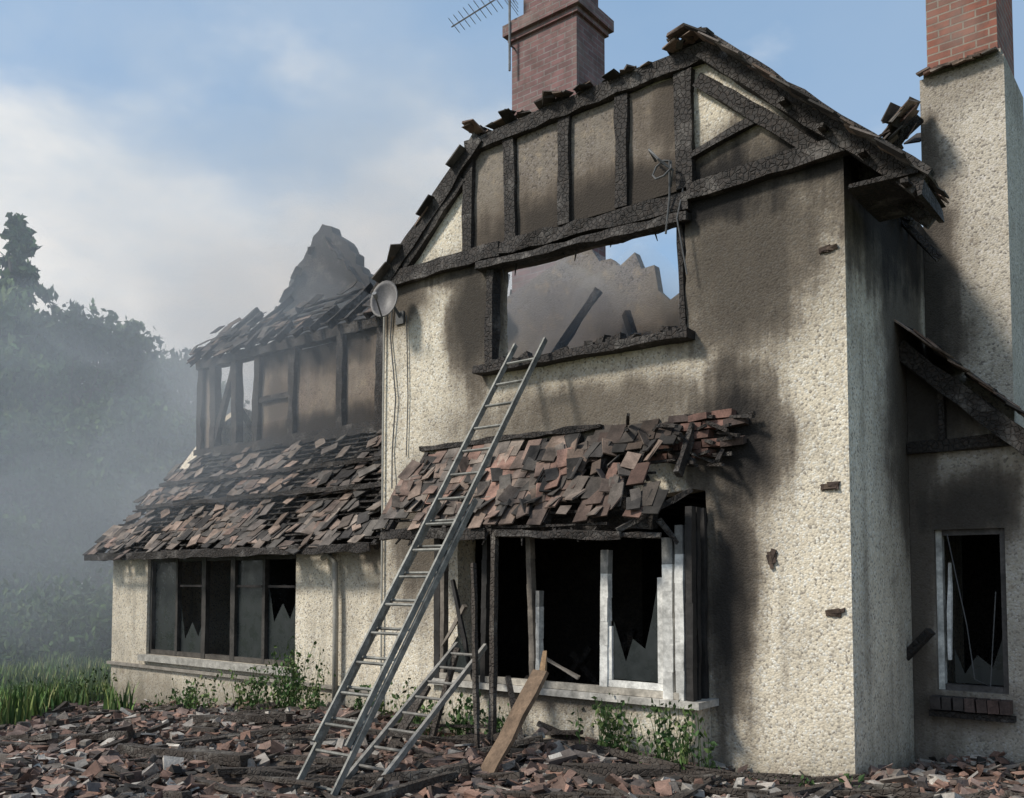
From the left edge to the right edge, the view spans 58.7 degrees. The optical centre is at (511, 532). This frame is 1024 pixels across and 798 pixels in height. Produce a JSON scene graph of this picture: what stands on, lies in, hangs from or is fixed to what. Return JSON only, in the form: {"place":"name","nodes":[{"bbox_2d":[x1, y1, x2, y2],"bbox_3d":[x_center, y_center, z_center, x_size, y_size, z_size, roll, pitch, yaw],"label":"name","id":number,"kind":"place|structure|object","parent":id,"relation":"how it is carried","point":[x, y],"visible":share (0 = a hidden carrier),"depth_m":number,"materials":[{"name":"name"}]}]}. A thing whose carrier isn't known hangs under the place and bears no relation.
{"place":"outdoors","nodes":[
{"label":"outdoors","id":0,"kind":"place"},
{"bbox_2d":[155,408,270,654],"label":"wing end wall","id":1,"kind":"structure","parent":0,"point":[219,625],"depth_m":15.31,"materials":[{"name":"beige paint"}]},
{"bbox_2d":[111,545,380,707],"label":"wing wall","id":2,"kind":"structure","parent":0,"point":[359,586],"depth_m":11.29,"materials":[{"name":"beige paint"}]},
{"bbox_2d":[106,654,378,693],"bbox_3d":[-3.816,1.839,12.166,6.350,0.200,0.099,-2,-4,38],"label":"window sill","id":3,"kind":"structure","parent":2,"relation":"attached to","point":[244,667],"depth_m":12.43,"materials":[{"name":"concrete"}]},
{"bbox_2d":[0,588,1021,797],"bbox_3d":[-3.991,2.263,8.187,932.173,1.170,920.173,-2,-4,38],"label":"ground","id":4,"kind":"structure","parent":0,"point":[229,780],"depth_m":7.38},
{"bbox_2d":[0,399,46,507],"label":"broadleaf tree","id":5,"kind":"object","parent":4,"relation":"on","point":[11,472],"visible":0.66,"depth_m":25.35,"materials":[{"name":"green plant"}]},
{"bbox_2d":[8,676,49,695],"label":"weed plant","id":6,"kind":"object","parent":4,"relation":"on","point":[10,682],"visible":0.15,"depth_m":12.79,"materials":[{"name":"green plant"}]},
{"bbox_2d":[0,265,72,469],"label":"broadleaf tree","id":7,"kind":"object","parent":4,"relation":"on","point":[31,369],"visible":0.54,"depth_m":29.12,"materials":[{"name":"green plant"}]},
{"bbox_2d":[0,212,75,603],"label":"pine tree","id":8,"kind":"object","parent":4,"relation":"on","point":[21,246],"visible":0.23,"depth_m":31.39,"materials":[{"name":"green plant"}]},
{"bbox_2d":[0,566,112,666],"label":"undergrowth","id":9,"kind":"object","parent":4,"relation":"on","point":[36,623],"visible":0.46,"depth_m":20.21,"materials":[{"name":"green plant"}]},
{"bbox_2d":[0,648,138,724],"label":"grass","id":10,"kind":"structure","parent":4,"relation":"on","point":[27,702],"depth_m":14.12,"materials":[{"name":"green plant"}]},
{"bbox_2d":[39,664,120,702],"bbox_3d":[-6.429,2.349,13.547,1.909,0.766,0.594,-2,-4,38],"label":"weed plant","id":11,"kind":"object","parent":4,"relation":"on","point":[79,687],"visible":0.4,"depth_m":13.37,"materials":[{"name":"green plant"}]},
{"bbox_2d":[0,398,184,606],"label":"broadleaf tree","id":12,"kind":"object","parent":4,"relation":"on","point":[103,475],"visible":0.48,"depth_m":26.45,"materials":[{"name":"green plant"}]},
{"bbox_2d":[29,298,186,569],"bbox_3d":[-17.954,-2.394,36.410,9.550,13.703,8.294,1,-3,-26],"label":"broadleaf tree","id":13,"kind":"object","parent":4,"relation":"on","point":[80,331],"visible":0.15,"depth_m":35.44,"materials":[{"name":"green plant"}]},
{"bbox_2d":[97,319,140,587],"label":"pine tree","id":14,"kind":"object","parent":4,"relation":"on","point":[128,328],"visible":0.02,"depth_m":44.40,"materials":[{"name":"green plant"}]},
{"bbox_2d":[49,312,195,587],"bbox_3d":[-17.031,-2.412,38.284,10.232,13.885,8.527,-2,-4,36],"label":"broadleaf tree","id":15,"kind":"object","parent":4,"relation":"on","point":[159,388],"visible":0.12,"depth_m":36.73,"materials":[{"name":"green plant"}]},
{"bbox_2d":[63,392,189,503],"bbox_3d":[-13.469,-0.417,32.824,8.371,9.449,8.909,1,-3,-16],"label":"broadleaf tree","id":16,"kind":"object","parent":4,"relation":"on","point":[149,425],"visible":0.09,"depth_m":32.19,"materials":[{"name":"green plant"}]},
{"bbox_2d":[77,330,227,469],"bbox_3d":[-15.768,-2.142,40.138,8.902,13.489,8.048,-2,-3,27],"label":"broadleaf tree","id":17,"kind":"object","parent":4,"relation":"on","point":[190,378],"visible":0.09,"depth_m":38.37,"materials":[{"name":"green plant"}]},
{"bbox_2d":[140,687,194,707],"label":"weed plant","id":18,"kind":"object","parent":4,"relation":"on","point":[178,700],"visible":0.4,"depth_m":12.15,"materials":[{"name":"green plant"}]},
{"bbox_2d":[171,674,217,709],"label":"weed plant","id":19,"kind":"object","parent":4,"relation":"on","point":[191,697],"visible":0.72,"depth_m":11.47,"materials":[{"name":"green plant"}]},
{"bbox_2d":[179,380,249,450],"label":"broadleaf tree","id":20,"kind":"object","parent":4,"relation":"on","point":[190,404],"depth_m":40.58,"materials":[{"name":"green plant"}]},
{"bbox_2d":[215,665,284,710],"bbox_3d":[-3.054,1.893,10.781,0.547,0.702,1.175,2,-4,-40],"label":"weed plant","id":21,"kind":"object","parent":4,"relation":"on","point":[252,703],"visible":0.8,"depth_m":10.74,"materials":[{"name":"green plant"}]},
{"bbox_2d":[270,559,295,620],"bbox_3d":[-1.823,0.869,14.481,6.050,3.980,5.380,-2,-4,38],"label":"wing interior","id":22,"kind":"object","parent":4,"relation":"on","point":[282,571],"depth_m":15.32,"materials":[{"name":"black"}]},
{"bbox_2d":[149,554,295,666],"bbox_3d":[-4.023,1.043,12.547,3.487,1.430,0.089,-2,-4,38],"label":"window frame","id":23,"kind":"object","parent":22,"relation":"attached to","point":[232,656],"visible":0.82,"depth_m":12.67,"materials":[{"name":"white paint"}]},
{"bbox_2d":[155,560,294,659],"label":"window panes","id":24,"kind":"object","parent":23,"relation":"attached to","point":[281,629],"visible":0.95,"depth_m":12.21,"materials":[{"name":"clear glass"}]},
{"bbox_2d":[84,433,381,560],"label":"roof rafters","id":25,"kind":"object","parent":22,"relation":"attached to","point":[318,462],"visible":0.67,"depth_m":12.52,"materials":[{"name":"black wood"}]},
{"bbox_2d":[83,429,381,560],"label":"roof tiles","id":26,"kind":"object","parent":25,"relation":"on","point":[246,525],"visible":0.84,"depth_m":12.46,"materials":[{"name":"tile"}]},
{"bbox_2d":[280,434,377,453],"bbox_3d":[-1.903,-2.094,14.495,5.900,1.900,0.100,-2,-4,38],"label":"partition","id":27,"kind":"object","parent":22,"relation":"on","point":[353,441],"depth_m":14.98,"materials":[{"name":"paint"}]},
{"bbox_2d":[320,553,338,700],"bbox_3d":[-2.186,1.253,10.863,0.316,2.034,0.080,-3,-4,43],"label":"drain pipe","id":28,"kind":"object","parent":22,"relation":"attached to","point":[332,559],"visible":0.84,"depth_m":10.77,"materials":[{"name":"plastic"}]},
{"bbox_2d":[187,274,511,458],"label":"timbers","id":29,"kind":"object","parent":22,"relation":"on","point":[237,357],"visible":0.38,"depth_m":14.01,"materials":[{"name":"black wood"}]},
{"bbox_2d":[186,281,371,366],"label":"tiles","id":30,"kind":"object","parent":29,"relation":"attached to","point":[242,332],"visible":0.85,"depth_m":14.45,"materials":[{"name":"tile"}]},
{"bbox_2d":[204,329,376,447],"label":"panels","id":31,"kind":"object","parent":29,"relation":"attached to","point":[316,392],"visible":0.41,"depth_m":13.40,"materials":[{"name":"beige paint"}]},
{"bbox_2d":[283,224,375,349],"bbox_3d":[-3.041,-3.603,15.802,3.226,3.650,0.200,-2,-4,38],"label":"burnt gable remnant","id":32,"kind":"object","parent":29,"relation":"on","point":[326,273],"visible":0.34,"depth_m":15.88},
{"bbox_2d":[274,236,372,308],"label":"remnant tiles","id":33,"kind":"object","parent":32,"relation":"attached to","point":[288,291],"visible":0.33,"depth_m":15.81,"materials":[{"name":"ceramic"}]},
{"bbox_2d":[258,636,335,708],"bbox_3d":[-2.525,1.692,10.491,1.103,0.971,0.531,-2,-4,38],"label":"weed plant","id":34,"kind":"object","parent":4,"relation":"on","point":[293,683],"visible":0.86,"depth_m":10.45,"materials":[{"name":"green plant"}]},
{"bbox_2d":[276,678,329,708],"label":"weed plant","id":35,"kind":"object","parent":4,"relation":"on","point":[313,695],"visible":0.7,"depth_m":10.25,"materials":[{"name":"green plant"}]},
{"bbox_2d":[348,682,402,718],"bbox_3d":[-1.397,1.788,9.367,0.873,0.500,0.337,-2,-4,38],"label":"weed plant","id":36,"kind":"object","parent":4,"relation":"on","point":[358,704],"visible":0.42,"depth_m":9.43,"materials":[{"name":"green plant"}]},
{"bbox_2d":[346,642,487,792],"bbox_3d":[-0.815,1.547,7.758,0.383,1.083,2.087,-1,-3,25],"label":"wooden ladder","id":37,"kind":"object","parent":4,"relation":"on","point":[411,741],"visible":0.87,"depth_m":7.71,"materials":[{"name":"grey wood"}]},
{"bbox_2d":[292,337,547,795],"bbox_3d":[-0.662,0.092,7.675,0.444,3.947,2.564,-3,-4,42],"label":"extension ladder","id":38,"kind":"object","parent":4,"relation":"on","point":[358,661],"visible":0.98,"depth_m":7.40,"materials":[{"name":"metal"}]},
{"bbox_2d":[390,678,465,736],"bbox_3d":[-0.831,1.762,8.794,1.073,0.627,0.456,-3,-4,44],"label":"weed plant","id":39,"kind":"object","parent":4,"relation":"on","point":[416,719],"visible":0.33,"depth_m":8.80,"materials":[{"name":"green plant"}]},
{"bbox_2d":[386,525,525,748],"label":"charred props","id":40,"kind":"object","parent":4,"relation":"on","point":[407,720],"visible":0.74,"depth_m":8.09,"materials":[{"name":"black wood"}]},
{"bbox_2d":[420,689,510,735],"bbox_3d":[-0.428,1.763,8.535,1.098,0.599,0.471,-2,-4,38],"label":"weed plant","id":41,"kind":"object","parent":4,"relation":"on","point":[463,720],"visible":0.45,"depth_m":8.47,"materials":[{"name":"green plant"}]},
{"bbox_2d":[475,534,519,677],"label":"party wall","id":42,"kind":"structure","parent":4,"relation":"on","point":[508,634],"depth_m":11.41,"materials":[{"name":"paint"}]},
{"bbox_2d":[0,697,1023,797],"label":"roof tile rubble","id":43,"kind":"object","parent":4,"relation":"on","point":[935,776],"visible":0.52,"depth_m":7.25,"materials":[{"name":"brown tile"}]},
{"bbox_2d":[0,701,1023,797],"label":"charred timber debris","id":44,"kind":"object","parent":4,"relation":"on","point":[426,777],"visible":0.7,"depth_m":7.18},
{"bbox_2d":[481,651,548,772],"bbox_3d":[0.019,1.464,7.199,0.709,1.016,0.184,3,-4,-40],"label":"leaning plank","id":45,"kind":"object","parent":4,"relation":"on","point":[515,719],"visible":0.85,"depth_m":7.19,"materials":[{"name":"brown wood"}]},
{"bbox_2d":[379,411,755,545],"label":"bay roof battens","id":46,"kind":"object","parent":4,"relation":"on","point":[613,524],"visible":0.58,"depth_m":7.92,"materials":[{"name":"black wood"}]},
{"bbox_2d":[374,418,682,529],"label":"bay roof tiles","id":47,"kind":"object","parent":46,"relation":"on","point":[543,477],"visible":0.88,"depth_m":8.27,"materials":[{"name":"brown tile"}]},
{"bbox_2d":[648,408,748,460],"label":"flashing bricks","id":48,"kind":"object","parent":46,"relation":"attached to","point":[707,432],"visible":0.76,"depth_m":7.62,"materials":[{"name":"ceramic"}]},
{"bbox_2d":[566,693,636,752],"bbox_3d":[0.736,1.654,7.684,0.742,0.602,0.388,-2,-4,38],"label":"weed plant","id":49,"kind":"object","parent":4,"relation":"on","point":[610,738],"visible":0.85,"depth_m":7.59,"materials":[{"name":"green plant"}]},
{"bbox_2d":[382,64,866,776],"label":"front gable wall","id":50,"kind":"structure","parent":4,"relation":"on","point":[772,306],"depth_m":7.46,"materials":[{"name":"beige paint"}]},
{"bbox_2d":[370,280,404,324],"bbox_3d":[-1.375,-2.523,9.860,0.296,0.444,0.527,-2,-4,38],"label":"satellite dish","id":51,"kind":"object","parent":50,"relation":"attached to","point":[384,298],"visible":1,"depth_m":9.89,"materials":[{"name":"metal"}]},
{"bbox_2d":[370,33,945,375],"bbox_3d":[2.407,-2.305,10.543,5.964,3.548,5.721,-2,-4,38],"label":"gable timber frame","id":52,"kind":"object","parent":50,"relation":"on","point":[887,187],"visible":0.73,"depth_m":8.12,"materials":[{"name":"black wood"}]},
{"bbox_2d":[474,78,677,246],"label":"gable infill panels","id":53,"kind":"object","parent":52,"relation":"in","point":[593,146],"visible":0.84,"depth_m":8.58,"materials":[{"name":"beige paint"}]},
{"bbox_2d":[371,23,949,287],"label":"gable verge tiles","id":54,"kind":"object","parent":52,"relation":"on","point":[688,35],"visible":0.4,"depth_m":7.80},
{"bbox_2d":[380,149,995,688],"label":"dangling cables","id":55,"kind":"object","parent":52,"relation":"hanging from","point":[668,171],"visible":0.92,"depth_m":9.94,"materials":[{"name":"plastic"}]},
{"bbox_2d":[766,243,844,616],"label":"wall scars","id":56,"kind":"object","parent":50,"relation":"attached to","point":[771,556],"depth_m":7.05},
{"bbox_2d":[622,698,719,770],"bbox_3d":[1.274,1.650,7.249,0.446,0.687,0.719,2,-4,-35],"label":"weed plant","id":57,"kind":"object","parent":4,"relation":"on","point":[669,740],"visible":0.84,"depth_m":7.21,"materials":[{"name":"green plant"}]},
{"bbox_2d":[520,491,935,684],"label":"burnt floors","id":58,"kind":"structure","parent":4,"relation":"on","point":[568,575],"depth_m":10.95,"materials":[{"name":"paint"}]},
{"bbox_2d":[502,0,613,292],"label":"chimney stack","id":59,"kind":"object","parent":58,"relation":"on","point":[558,45],"visible":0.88,"depth_m":11.75,"materials":[{"name":"brick"}]},
{"bbox_2d":[448,0,517,70],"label":"tv antenna","id":60,"kind":"object","parent":59,"relation":"attached to","point":[510,46],"visible":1,"depth_m":12.06,"materials":[{"name":"metal"}]},
{"bbox_2d":[507,250,679,357],"bbox_3d":[1.766,-1.950,10.165,4.580,2.959,0.120,-2,-4,38],"label":"partition","id":61,"kind":"object","parent":58,"relation":"on","point":[548,303],"visible":0.27,"depth_m":10.83,"materials":[{"name":"grey paint"}]},
{"bbox_2d":[748,772,864,787],"bbox_3d":[2.103,1.840,6.628,0.920,0.280,0.232,-2,-4,38],"label":"rubble","id":62,"kind":"object","parent":4,"relation":"on","point":[860,778],"visible":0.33,"depth_m":6.46,"materials":[{"name":"brown brick"}]},
{"bbox_2d":[855,164,964,776],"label":"side wall","id":63,"kind":"structure","parent":4,"relation":"on","point":[890,273],"depth_m":7.71,"materials":[{"name":"beige paint"}]},
{"bbox_2d":[892,115,923,147],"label":"collapsed rafters","id":64,"kind":"object","parent":63,"relation":"on","point":[905,131],"visible":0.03,"depth_m":8.87,"materials":[{"name":"black wood"}]},
{"bbox_2d":[0,0,1023,583],"label":"sky","id":65,"kind":"structure","parent":0,"point":[173,165],"materials":[{"name":"blue"}]},
{"bbox_2d":[434,684,710,766],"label":"bay base wall","id":66,"kind":"structure","parent":0,"point":[555,711],"depth_m":8.00,"materials":[{"name":"beige paint"}]},
{"bbox_2d":[429,506,718,709],"bbox_3d":[0.418,0.656,8.350,3.000,1.637,0.376,-2,-4,38],"label":"bay window frame","id":67,"kind":"object","parent":66,"relation":"on","point":[682,616],"visible":0.85,"depth_m":7.59,"materials":[{"name":"white wood"}]},
{"bbox_2d":[446,591,657,681],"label":"broken panes","id":68,"kind":"object","parent":67,"relation":"in","point":[640,663],"visible":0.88,"depth_m":7.70,"materials":[{"name":"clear glass"}]},
{"bbox_2d":[906,368,1023,763],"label":"wing wall","id":69,"kind":"structure","parent":0,"point":[969,489],"depth_m":7.92,"materials":[{"name":"grey paint"}]},
{"bbox_2d":[899,340,1023,722],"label":"wing timbers","id":70,"kind":"object","parent":69,"relation":"attached to","point":[1003,429],"visible":0.98,"depth_m":7.80,"materials":[{"name":"black wood"}]},
{"bbox_2d":[894,319,1023,416],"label":"wing verge tiles","id":71,"kind":"object","parent":70,"relation":"on","point":[936,349],"visible":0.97,"depth_m":7.79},
{"bbox_2d":[929,695,1012,714],"bbox_3d":[3.910,1.467,7.751,0.621,0.117,0.180,-2,-4,38],"label":"brick window sill","id":72,"kind":"structure","parent":69,"relation":"attached to","point":[976,704],"depth_m":7.68,"materials":[{"name":"brick"}]},
{"bbox_2d":[935,528,1008,693],"bbox_3d":[4.002,0.675,7.904,0.560,1.400,0.090,-2,-4,38],"label":"window frame","id":73,"kind":"object","parent":69,"relation":"in","point":[941,608],"visible":0.97,"depth_m":7.98,"materials":[{"name":"white paint"}]},
{"bbox_2d":[955,640,1003,685],"bbox_3d":[4.041,1.114,7.882,0.380,0.400,0.001,-2,-4,38],"label":"window glass","id":74,"kind":"object","parent":73,"relation":"attached to","point":[982,669],"visible":1,"depth_m":7.86,"materials":[{"name":"grey glass"}]},
{"bbox_2d":[920,48,1023,427],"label":"rendered stack","id":75,"kind":"object","parent":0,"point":[972,134],"visible":0.81,"depth_m":8.61,"materials":[{"name":"beige paint"}]},
{"bbox_2d":[879,47,997,149],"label":"stack shoulder tiles","id":76,"kind":"object","parent":75,"relation":"on","point":[897,119],"visible":0.52,"depth_m":8.70,"materials":[{"name":"ceramic"}]},
{"bbox_2d":[926,0,1013,75],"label":"brick chimney top","id":77,"kind":"object","parent":75,"relation":"on","point":[957,29],"visible":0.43,"depth_m":8.82,"materials":[{"name":"red brick"}]}
]}

